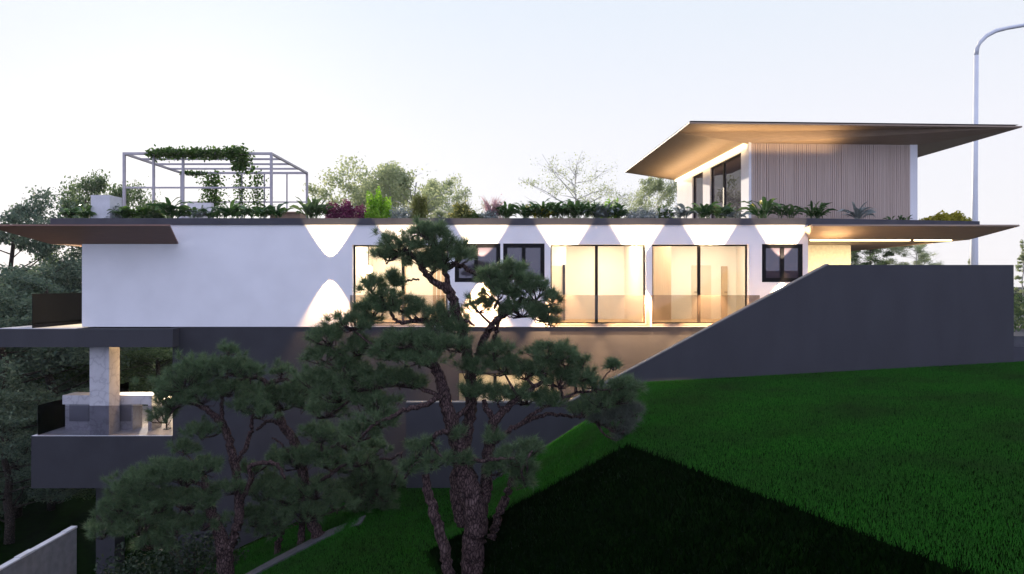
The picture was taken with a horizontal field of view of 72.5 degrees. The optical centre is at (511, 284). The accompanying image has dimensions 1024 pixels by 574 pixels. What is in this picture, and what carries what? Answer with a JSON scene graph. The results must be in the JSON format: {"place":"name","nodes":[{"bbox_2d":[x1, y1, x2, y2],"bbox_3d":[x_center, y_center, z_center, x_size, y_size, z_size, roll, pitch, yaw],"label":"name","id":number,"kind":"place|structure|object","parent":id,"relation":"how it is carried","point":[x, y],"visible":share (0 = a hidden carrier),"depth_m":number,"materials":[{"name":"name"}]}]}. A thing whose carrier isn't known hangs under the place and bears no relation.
{"place":"outdoors","nodes":[
{"label":"outdoors","id":0,"kind":"place"},
{"bbox_2d":[62,488,95,499],"bbox_3d":[-16.867,7.926,30.077,5.938,4.166,5.572,0,0,35],"label":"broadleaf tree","id":1,"kind":"object","parent":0,"point":[93,491],"depth_m":28.87,"materials":[{"name":"green plant"}]},
{"bbox_2d":[246,515,365,573],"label":"path","id":2,"kind":"structure","parent":0,"point":[293,551],"depth_m":15.04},
{"bbox_2d":[481,194,505,217],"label":"pink grass","id":3,"kind":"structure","parent":0,"point":[487,206],"depth_m":22.61,"materials":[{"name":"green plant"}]},
{"bbox_2d":[0,287,1023,573],"bbox_3d":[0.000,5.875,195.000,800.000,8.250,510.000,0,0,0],"label":"ground","id":4,"kind":"structure","parent":0,"point":[36,523],"depth_m":10.20,"materials":[{"name":"plant"}]},
{"bbox_2d":[0,387,74,544],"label":"broadleaf tree","id":5,"kind":"object","parent":4,"relation":"on","point":[9,418],"visible":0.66,"depth_m":26.77,"materials":[{"name":"green plant"}]},
{"bbox_2d":[0,526,76,573],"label":"garden wall","id":6,"kind":"structure","parent":4,"relation":"on","point":[56,554],"depth_m":18.86,"materials":[{"name":"concrete"}]},
{"bbox_2d":[0,428,89,510],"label":"broadleaf tree","id":7,"kind":"object","parent":4,"relation":"on","point":[50,507],"visible":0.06,"depth_m":29.92,"materials":[{"name":"green plant"}]},
{"bbox_2d":[0,185,90,479],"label":"broadleaf tree","id":8,"kind":"object","parent":4,"relation":"on","point":[35,211],"visible":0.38,"depth_m":35.83,"materials":[{"name":"green plant"}]},
{"bbox_2d":[0,285,140,518],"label":"broadleaf tree","id":9,"kind":"object","parent":4,"relation":"on","point":[7,378],"visible":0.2,"depth_m":29.21,"materials":[{"name":"green plant"}]},
{"bbox_2d":[0,263,150,503],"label":"broadleaf tree","id":10,"kind":"object","parent":4,"relation":"on","point":[36,285],"visible":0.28,"depth_m":31.28,"materials":[{"name":"green plant"}]},
{"bbox_2d":[32,169,137,277],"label":"broadleaf tree","id":11,"kind":"object","parent":4,"relation":"on","point":[96,185],"visible":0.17,"depth_m":44.93,"materials":[{"name":"green plant"}]},
{"bbox_2d":[7,247,165,427],"bbox_3d":[-24.464,3.925,39.840,12.294,12.181,12.167,0,0,-34],"label":"broadleaf tree","id":12,"kind":"object","parent":4,"relation":"on","point":[78,262],"visible":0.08,"depth_m":36.91,"materials":[{"name":"green plant"}]},
{"bbox_2d":[28,348,155,390],"bbox_3d":[-24.878,5.457,37.964,10.379,9.128,11.059,0,0,-32],"label":"broadleaf tree","id":13,"kind":"object","parent":4,"relation":"on","point":[84,377],"visible":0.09,"depth_m":37.69,"materials":[{"name":"green plant"}]},
{"bbox_2d":[39,348,171,405],"bbox_3d":[-22.905,5.493,41.969,11.507,9.054,12.260,0,0,-40],"label":"broadleaf tree","id":14,"kind":"object","parent":4,"relation":"on","point":[144,372],"visible":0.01,"depth_m":38.64,"materials":[{"name":"green plant"}]},
{"bbox_2d":[69,347,172,405],"bbox_3d":[-18.218,6.142,35.684,9.330,7.750,9.941,0,0,14],"label":"broadleaf tree","id":15,"kind":"object","parent":4,"relation":"on","point":[142,356],"visible":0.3,"depth_m":34.27,"materials":[{"name":"green plant"}]},
{"bbox_2d":[98,176,167,217],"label":"broadleaf tree","id":16,"kind":"object","parent":4,"relation":"on","point":[138,197],"visible":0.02,"depth_m":51.54,"materials":[{"name":"green plant"}]},
{"bbox_2d":[93,542,190,573],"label":"bush","id":17,"kind":"object","parent":4,"relation":"on","point":[122,568],"visible":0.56,"depth_m":17.24,"materials":[{"name":"green plant"}]},
{"bbox_2d":[80,336,285,573],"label":"pine tree","id":18,"kind":"object","parent":4,"relation":"on","point":[141,496],"visible":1,"depth_m":14.37,"materials":[{"name":"green plant"}]},
{"bbox_2d":[132,521,248,573],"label":"bush","id":19,"kind":"object","parent":4,"relation":"on","point":[194,562],"visible":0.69,"depth_m":16.30,"materials":[{"name":"green plant"}]},
{"bbox_2d":[223,355,375,554],"bbox_3d":[-4.633,4.141,15.407,3.454,5.164,1.434,0,0,0],"label":"pine tree","id":20,"kind":"object","parent":4,"relation":"on","point":[303,488],"visible":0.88,"depth_m":15.28,"materials":[{"name":"green plant"}]},
{"bbox_2d":[302,166,413,217],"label":"pale tree","id":21,"kind":"object","parent":4,"relation":"on","point":[313,191],"visible":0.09,"depth_m":48.58,"materials":[{"name":"green plant"}]},
{"bbox_2d":[322,433,408,513],"bbox_3d":[-3.461,5.269,16.308,2.204,3.637,1.123,0,0,0],"label":"pine tree","id":22,"kind":"object","parent":4,"relation":"on","point":[366,489],"visible":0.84,"depth_m":16.19,"materials":[{"name":"green plant"}]},
{"bbox_2d":[315,154,459,217],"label":"pale tree","id":23,"kind":"object","parent":4,"relation":"on","point":[392,179],"visible":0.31,"depth_m":45.22,"materials":[{"name":"green plant"}]},
{"bbox_2d":[190,387,641,573],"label":"slope grass","id":24,"kind":"structure","parent":4,"relation":"on","point":[567,438],"depth_m":14.51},
{"bbox_2d":[399,173,472,217],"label":"pale tree","id":25,"kind":"object","parent":4,"relation":"on","point":[432,181],"visible":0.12,"depth_m":54.78,"materials":[{"name":"green plant"}]},
{"bbox_2d":[284,213,649,573],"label":"pine tree","id":26,"kind":"object","parent":4,"relation":"on","point":[470,497],"visible":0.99,"depth_m":11.71,"materials":[{"name":"green plant"}]},
{"bbox_2d":[0,121,1021,573],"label":"house","id":27,"kind":"structure","parent":4,"relation":"on","point":[634,291],"depth_m":22.02,"materials":[{"name":"white paint"}]},
{"bbox_2d":[58,207,78,217],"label":"broadleaf plant","id":28,"kind":"object","parent":27,"relation":"on","point":[66,213],"visible":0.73,"depth_m":22.51,"materials":[{"name":"green plant"}]},
{"bbox_2d":[69,205,96,217],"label":"broadleaf plant","id":29,"kind":"object","parent":27,"relation":"on","point":[86,213],"visible":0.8,"depth_m":22.53,"materials":[{"name":"green plant"}]},
{"bbox_2d":[62,392,161,430],"bbox_3d":[-13.195,4.186,23.075,2.912,1.152,0.650,0,0,0],"label":"kitchen counter","id":30,"kind":"object","parent":27,"relation":"on","point":[77,410],"visible":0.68,"depth_m":22.77,"materials":[{"name":"stone"}]},
{"bbox_2d":[69,404,88,420],"bbox_3d":[-14.120,4.191,22.783,0.637,0.542,0.026,0,0,0],"label":"door","id":31,"kind":"structure","parent":30,"relation":"in","point":[77,412],"depth_m":22.77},
{"bbox_2d":[120,404,131,420],"bbox_3d":[-12.710,4.191,22.783,0.576,0.542,0.026,0,0,0],"label":"door","id":32,"kind":"structure","parent":30,"relation":"in","point":[125,409],"depth_m":22.77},
{"bbox_2d":[104,203,121,217],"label":"shrub","id":33,"kind":"object","parent":27,"relation":"on","point":[117,216],"visible":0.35,"depth_m":22.78,"materials":[{"name":"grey plant"}]},
{"bbox_2d":[107,207,137,217],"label":"broadleaf plant","id":34,"kind":"object","parent":27,"relation":"on","point":[121,211],"visible":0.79,"depth_m":22.46,"materials":[{"name":"green plant"}]},
{"bbox_2d":[119,205,159,217],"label":"broadleaf plant","id":35,"kind":"object","parent":27,"relation":"on","point":[145,211],"visible":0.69,"depth_m":22.54,"materials":[{"name":"green plant"}]},
{"bbox_2d":[137,202,166,217],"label":"shrub","id":36,"kind":"object","parent":27,"relation":"on","point":[154,214],"visible":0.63,"depth_m":22.68,"materials":[{"name":"green plant"}]},
{"bbox_2d":[143,197,193,217],"bbox_3d":[-11.032,-2.488,22.541,1.523,0.782,1.340,0,0,32],"label":"broadleaf plant","id":37,"kind":"object","parent":27,"relation":"on","point":[164,207],"visible":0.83,"depth_m":22.42,"materials":[{"name":"green plant"}]},
{"bbox_2d":[165,207,199,217],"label":"broadleaf plant","id":38,"kind":"object","parent":27,"relation":"on","point":[184,213],"visible":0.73,"depth_m":22.55,"materials":[{"name":"green plant"}]},
{"bbox_2d":[179,203,213,217],"bbox_3d":[-12.267,-2.658,27.100,0.954,1.091,1.000,0,0,0],"label":"garden sofa","id":39,"kind":"object","parent":27,"relation":"on","point":[199,205],"visible":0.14,"depth_m":27.40,"materials":[{"name":"fabric"}]},
{"bbox_2d":[186,205,209,217],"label":"broadleaf plant","id":40,"kind":"object","parent":27,"relation":"on","point":[200,214],"visible":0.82,"depth_m":22.49,"materials":[{"name":"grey plant"}]},
{"bbox_2d":[199,207,229,217],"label":"broadleaf plant","id":41,"kind":"object","parent":27,"relation":"on","point":[212,213],"visible":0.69,"depth_m":22.50,"materials":[{"name":"green plant"}]},
{"bbox_2d":[122,152,307,217],"bbox_3d":[-11.250,-3.405,27.171,5.352,2.645,4.431,0,0,0],"label":"pergola","id":42,"kind":"object","parent":27,"relation":"on","point":[182,187],"visible":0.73,"depth_m":26.05,"materials":[{"name":"metal"}]},
{"bbox_2d":[179,170,206,178],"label":"climbing vine","id":43,"kind":"object","parent":42,"relation":"attached to","point":[192,174],"visible":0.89,"depth_m":29.28,"materials":[{"name":"green plant"}]},
{"bbox_2d":[144,143,243,163],"bbox_3d":[-11.334,-4.683,25.068,3.559,0.710,1.247,0,0,0],"label":"climbing vine","id":44,"kind":"object","parent":42,"relation":"attached to","point":[192,153],"visible":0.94,"depth_m":24.83,"materials":[{"name":"green plant"}]},
{"bbox_2d":[196,167,229,214],"bbox_3d":[-12.564,-3.718,29.299,1.404,2.400,1.225,0,0,26],"label":"climbing vine","id":45,"kind":"object","parent":42,"relation":"hanging from","point":[211,196],"visible":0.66,"depth_m":29.23,"materials":[{"name":"green plant"}]},
{"bbox_2d":[228,172,252,208],"bbox_3d":[-11.411,-3.821,29.419,0.866,2.175,0.889,0,0,32],"label":"climbing vine","id":46,"kind":"object","parent":42,"relation":"hanging from","point":[239,192],"visible":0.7,"depth_m":29.29,"materials":[{"name":"green plant"}]},
{"bbox_2d":[227,143,255,176],"bbox_3d":[-9.716,-4.463,24.962,1.095,1.137,1.145,0,0,-41],"label":"climbing vine","id":47,"kind":"object","parent":42,"relation":"hanging from","point":[240,163],"visible":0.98,"depth_m":24.86,"materials":[{"name":"green plant"}]},
{"bbox_2d":[242,166,273,216],"bbox_3d":[-10.644,-3.868,29.359,1.189,2.192,1.029,0,0,23],"label":"climbing vine","id":48,"kind":"object","parent":42,"relation":"hanging from","point":[257,192],"visible":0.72,"depth_m":29.28,"materials":[{"name":"green plant"}]},
{"bbox_2d":[214,199,255,217],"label":"broadleaf plant","id":49,"kind":"object","parent":27,"relation":"on","point":[233,210],"visible":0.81,"depth_m":22.50,"materials":[{"name":"green plant"}]},
{"bbox_2d":[240,204,280,217],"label":"broadleaf plant","id":50,"kind":"object","parent":27,"relation":"on","point":[250,212],"visible":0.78,"depth_m":22.52,"materials":[{"name":"green plant"}]},
{"bbox_2d":[264,202,293,217],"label":"broadleaf plant","id":51,"kind":"object","parent":27,"relation":"on","point":[279,210],"visible":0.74,"depth_m":22.78,"materials":[{"name":"green plant"}]},
{"bbox_2d":[270,212,305,217],"bbox_3d":[-7.736,-2.296,24.130,1.104,0.367,0.740,0,0,0],"label":"planter box","id":52,"kind":"object","parent":27,"relation":"on","point":[292,215],"visible":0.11,"depth_m":23.80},
{"bbox_2d":[289,197,333,217],"bbox_3d":[-6.521,-2.476,22.653,1.369,0.759,1.564,0,0,-21],"label":"plant","id":53,"kind":"object","parent":27,"relation":"on","point":[309,207],"visible":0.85,"depth_m":22.44,"materials":[{"name":"green plant"}]},
{"bbox_2d":[325,198,367,217],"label":"burgundy shrub","id":54,"kind":"object","parent":27,"relation":"on","point":[346,210],"visible":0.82,"depth_m":22.43,"materials":[{"name":"purple plant"}]},
{"bbox_2d":[365,247,372,272],"bbox_3d":[-5.051,-1.071,24.600,0.280,1.372,0.280,0,0,0],"label":"globe lamp","id":55,"kind":"object","parent":27,"relation":"hanging from","point":[368,268],"visible":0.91,"depth_m":24.52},
{"bbox_2d":[364,186,391,217],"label":"lime shrub","id":56,"kind":"object","parent":27,"relation":"on","point":[377,208],"visible":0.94,"depth_m":22.46,"materials":[{"name":"green plant"}]},
{"bbox_2d":[354,245,446,323],"bbox_3d":[-3.542,0.000,22.209,2.977,2.493,0.082,0,0,0],"label":"window","id":57,"kind":"structure","parent":27,"relation":"in","point":[403,268],"depth_m":22.18,"materials":[{"name":"brown metal"}]},
{"bbox_2d":[388,205,413,217],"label":"shrub","id":58,"kind":"object","parent":27,"relation":"on","point":[402,212],"visible":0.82,"depth_m":22.48,"materials":[{"name":"grey plant"}]},
{"bbox_2d":[407,193,429,217],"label":"grassy shrub","id":59,"kind":"object","parent":27,"relation":"on","point":[419,206],"visible":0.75,"depth_m":22.53,"materials":[{"name":"green plant"}]},
{"bbox_2d":[431,208,447,217],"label":"shrub","id":60,"kind":"object","parent":27,"relation":"on","point":[441,214],"visible":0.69,"depth_m":22.55,"materials":[{"name":"green plant"}]},
{"bbox_2d":[447,199,474,217],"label":"shrub","id":61,"kind":"object","parent":27,"relation":"on","point":[463,209],"visible":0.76,"depth_m":22.52,"materials":[{"name":"green plant"}]},
{"bbox_2d":[455,244,499,281],"bbox_3d":[-1.085,-0.682,22.049,1.437,1.217,0.082,0,0,0],"label":"window","id":62,"kind":"structure","parent":27,"relation":"in","point":[491,252],"depth_m":22.05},
{"bbox_2d":[478,209,497,217],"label":"shrub","id":63,"kind":"object","parent":27,"relation":"on","point":[487,214],"visible":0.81,"depth_m":22.40,"materials":[{"name":"grey plant"}]},
{"bbox_2d":[492,201,519,217],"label":"broadleaf plant","id":64,"kind":"object","parent":27,"relation":"on","point":[502,209],"visible":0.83,"depth_m":22.50,"materials":[{"name":"green plant"}]},
{"bbox_2d":[503,244,544,279],"bbox_3d":[0.374,-0.719,22.049,1.305,1.144,0.082,0,0,0],"label":"window","id":65,"kind":"structure","parent":27,"relation":"in","point":[533,253],"depth_m":22.05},
{"bbox_2d":[507,201,540,217],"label":"broadleaf plant","id":66,"kind":"object","parent":27,"relation":"on","point":[524,212],"visible":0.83,"depth_m":22.56,"materials":[{"name":"green plant"}]},
{"bbox_2d":[525,198,556,217],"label":"broadleaf plant","id":67,"kind":"object","parent":27,"relation":"on","point":[538,210],"visible":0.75,"depth_m":22.50,"materials":[{"name":"green plant"}]},
{"bbox_2d":[529,204,556,217],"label":"broadleaf plant","id":68,"kind":"object","parent":27,"relation":"on","point":[548,214],"visible":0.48,"depth_m":22.64,"materials":[{"name":"green plant"}]},
{"bbox_2d":[539,200,572,217],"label":"broadleaf plant","id":69,"kind":"object","parent":27,"relation":"on","point":[557,209],"visible":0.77,"depth_m":22.48,"materials":[{"name":"green plant"}]},
{"bbox_2d":[552,266,561,319],"bbox_3d":[1.563,0.306,25.179,0.503,1.957,0.038,0,0,0],"label":"interior door","id":70,"kind":"structure","parent":27,"relation":"in","point":[556,270],"depth_m":25.16,"materials":[{"name":"paint"}]},
{"bbox_2d":[548,199,591,217],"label":"broadleaf plant","id":71,"kind":"object","parent":27,"relation":"on","point":[568,213],"visible":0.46,"depth_m":22.60,"materials":[{"name":"green plant"}]},
{"bbox_2d":[559,200,600,217],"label":"broadleaf plant","id":72,"kind":"object","parent":27,"relation":"on","point":[577,206],"visible":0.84,"depth_m":22.40,"materials":[{"name":"green plant"}]},
{"bbox_2d":[579,201,612,217],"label":"broadleaf plant","id":73,"kind":"object","parent":27,"relation":"on","point":[592,214],"visible":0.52,"depth_m":22.48,"materials":[{"name":"green plant"}]},
{"bbox_2d":[551,245,644,323],"bbox_3d":[2.721,-0.007,22.209,3.007,2.508,0.082,0,0,0],"label":"window","id":74,"kind":"structure","parent":27,"relation":"in","point":[596,246],"depth_m":22.18,"materials":[{"name":"brown metal"}]},
{"bbox_2d":[583,201,624,217],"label":"broadleaf plant","id":75,"kind":"object","parent":27,"relation":"on","point":[599,213],"visible":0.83,"depth_m":22.46,"materials":[{"name":"green plant"}]},
{"bbox_2d":[601,197,620,217],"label":"shrub","id":76,"kind":"object","parent":27,"relation":"on","point":[607,203],"visible":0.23,"depth_m":22.84,"materials":[{"name":"green plant"}]},
{"bbox_2d":[604,202,629,217],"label":"broadleaf plant","id":77,"kind":"object","parent":27,"relation":"on","point":[619,213],"visible":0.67,"depth_m":22.43,"materials":[{"name":"green plant"}]},
{"bbox_2d":[624,205,658,217],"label":"shrub","id":78,"kind":"object","parent":27,"relation":"on","point":[639,214],"visible":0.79,"depth_m":22.41,"materials":[{"name":"grey plant"}]},
{"bbox_2d":[656,204,673,217],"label":"shrub","id":79,"kind":"object","parent":27,"relation":"on","point":[664,212],"visible":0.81,"depth_m":22.52,"materials":[{"name":"green plant"}]},
{"bbox_2d":[665,203,700,217],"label":"broadleaf plant","id":80,"kind":"object","parent":27,"relation":"on","point":[681,212],"visible":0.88,"depth_m":22.57,"materials":[{"name":"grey plant"}]},
{"bbox_2d":[693,172,702,217],"bbox_3d":[7.955,-3.243,29.592,0.080,2.861,1.444,0,0,-3],"label":"penthouse window","id":81,"kind":"structure","parent":27,"relation":"in","point":[698,179],"depth_m":29.87,"materials":[{"name":"brown metal"}]},
{"bbox_2d":[652,245,746,323],"bbox_3d":[5.940,-0.007,22.209,3.051,2.508,0.082,0,0,0],"label":"window","id":82,"kind":"structure","parent":27,"relation":"in","point":[698,246],"depth_m":22.18,"materials":[{"name":"brown metal"}]},
{"bbox_2d":[692,265,710,318],"bbox_3d":[7.100,0.284,26.174,0.716,2.001,0.048,0,0,0],"label":"interior door","id":83,"kind":"structure","parent":27,"relation":"in","point":[705,270],"depth_m":26.15,"materials":[{"name":"paint"}]},
{"bbox_2d":[685,201,719,217],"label":"broadleaf plant","id":84,"kind":"object","parent":27,"relation":"on","point":[706,211],"visible":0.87,"depth_m":22.51,"materials":[{"name":"green plant"}]},
{"bbox_2d":[707,203,736,217],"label":"broadleaf plant","id":85,"kind":"object","parent":27,"relation":"on","point":[718,209],"visible":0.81,"depth_m":22.58,"materials":[{"name":"green plant"}]},
{"bbox_2d":[721,266,727,318],"bbox_3d":[7.947,0.302,26.139,0.210,1.966,0.118,0,0,0],"label":"interior door","id":86,"kind":"structure","parent":27,"relation":"in","point":[724,269],"depth_m":26.08,"materials":[{"name":"brown wood"}]},
{"bbox_2d":[711,153,740,217],"bbox_3d":[8.110,-3.243,26.343,0.092,2.861,3.322,0,0,-3],"label":"penthouse window","id":87,"kind":"structure","parent":27,"relation":"in","point":[725,176],"depth_m":26.28,"materials":[{"name":"glass"}]},
{"bbox_2d":[720,207,751,217],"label":"broadleaf plant","id":88,"kind":"object","parent":27,"relation":"on","point":[731,215],"visible":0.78,"depth_m":22.56,"materials":[{"name":"grey plant"}]},
{"bbox_2d":[737,196,780,217],"bbox_3d":[8.042,-2.504,22.728,1.428,0.812,1.504,0,0,14],"label":"broadleaf plant","id":89,"kind":"object","parent":27,"relation":"on","point":[766,208],"visible":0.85,"depth_m":22.59,"materials":[{"name":"green plant"}]},
{"bbox_2d":[762,244,802,281],"bbox_3d":[8.521,-0.675,22.049,1.291,1.203,0.082,0,0,0],"label":"window","id":90,"kind":"structure","parent":27,"relation":"in","point":[780,262],"depth_m":22.05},
{"bbox_2d":[770,204,805,217],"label":"broadleaf plant","id":91,"kind":"object","parent":27,"relation":"on","point":[786,209],"visible":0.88,"depth_m":22.61,"materials":[{"name":"green plant"}]},
{"bbox_2d":[796,201,837,217],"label":"broadleaf plant","id":92,"kind":"object","parent":27,"relation":"on","point":[815,212],"visible":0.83,"depth_m":22.62,"materials":[{"name":"green plant"}]},
{"bbox_2d":[837,202,875,218],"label":"broadleaf plant","id":93,"kind":"object","parent":27,"relation":"on","point":[858,213],"visible":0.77,"depth_m":23.16,"materials":[{"name":"grey plant"}]},
{"bbox_2d":[883,215,911,219],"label":"broadleaf plant","id":94,"kind":"object","parent":27,"relation":"on","point":[900,218],"visible":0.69,"depth_m":23.45,"materials":[{"name":"green plant"}]},
{"bbox_2d":[919,210,972,220],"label":"golden shrub","id":95,"kind":"object","parent":27,"relation":"on","point":[954,216],"visible":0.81,"depth_m":23.20,"materials":[{"name":"plant"}]},
{"bbox_2d":[518,150,634,217],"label":"airy tree","id":96,"kind":"object","parent":4,"relation":"on","point":[574,189],"visible":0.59,"depth_m":57.94,"materials":[{"name":"green plant"}]},
{"bbox_2d":[590,182,649,217],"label":"airy tree","id":97,"kind":"object","parent":4,"relation":"on","point":[621,198],"visible":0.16,"depth_m":59.49,"materials":[{"name":"green plant"}]},
{"bbox_2d":[620,176,676,217],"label":"pale tree","id":98,"kind":"object","parent":4,"relation":"on","point":[658,186],"visible":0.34,"depth_m":43.91,"materials":[{"name":"green plant"}]},
{"bbox_2d":[406,264,1013,487],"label":"retaining wall","id":99,"kind":"structure","parent":4,"relation":"on","point":[827,318],"depth_m":18.00,"materials":[{"name":"concrete"}]},
{"bbox_2d":[429,442,994,573],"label":"bank groundcover","id":100,"kind":"object","parent":4,"relation":"on","point":[674,465],"visible":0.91,"depth_m":9.43,"materials":[{"name":"plant"}]},
{"bbox_2d":[627,361,1023,573],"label":"lawn grass","id":101,"kind":"structure","parent":4,"relation":"on","point":[939,384],"depth_m":10.95,"materials":[{"name":"plant"}]},
{"bbox_2d":[851,248,908,264],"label":"broadleaf tree","id":102,"kind":"object","parent":4,"relation":"on","point":[855,258],"visible":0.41,"depth_m":53.77,"materials":[{"name":"green plant"}]},
{"bbox_2d":[887,244,943,264],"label":"pale tree","id":103,"kind":"object","parent":4,"relation":"on","point":[921,253],"visible":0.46,"depth_m":51.96,"materials":[{"name":"green plant"}]},
{"bbox_2d":[1014,346,1023,361],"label":"wall","id":104,"kind":"structure","parent":4,"relation":"on","point":[1018,353],"depth_m":18.05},
{"bbox_2d":[1014,239,1023,309],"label":"conifer tree","id":105,"kind":"object","parent":4,"relation":"on","point":[1021,258],"visible":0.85,"depth_m":42.04,"materials":[{"name":"green plant"}]},
{"bbox_2d":[0,0,1023,286],"label":"sky","id":106,"kind":"structure","parent":0,"point":[477,90],"materials":[{"name":"white"}]},
{"bbox_2d":[1014,315,1023,345],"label":"driveway","id":107,"kind":"structure","parent":0,"point":[1018,338],"depth_m":18.22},
{"bbox_2d":[970,23,1023,264],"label":"street lamp","id":108,"kind":"object","parent":107,"relation":"on","point":[974,241],"visible":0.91,"depth_m":33.91,"materials":[{"name":"metal"}]},
{"bbox_2d":[1014,287,1023,331],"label":"bush","id":109,"kind":"object","parent":107,"relation":"on","point":[1019,312],"visible":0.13,"depth_m":20.54,"materials":[{"name":"green plant"}]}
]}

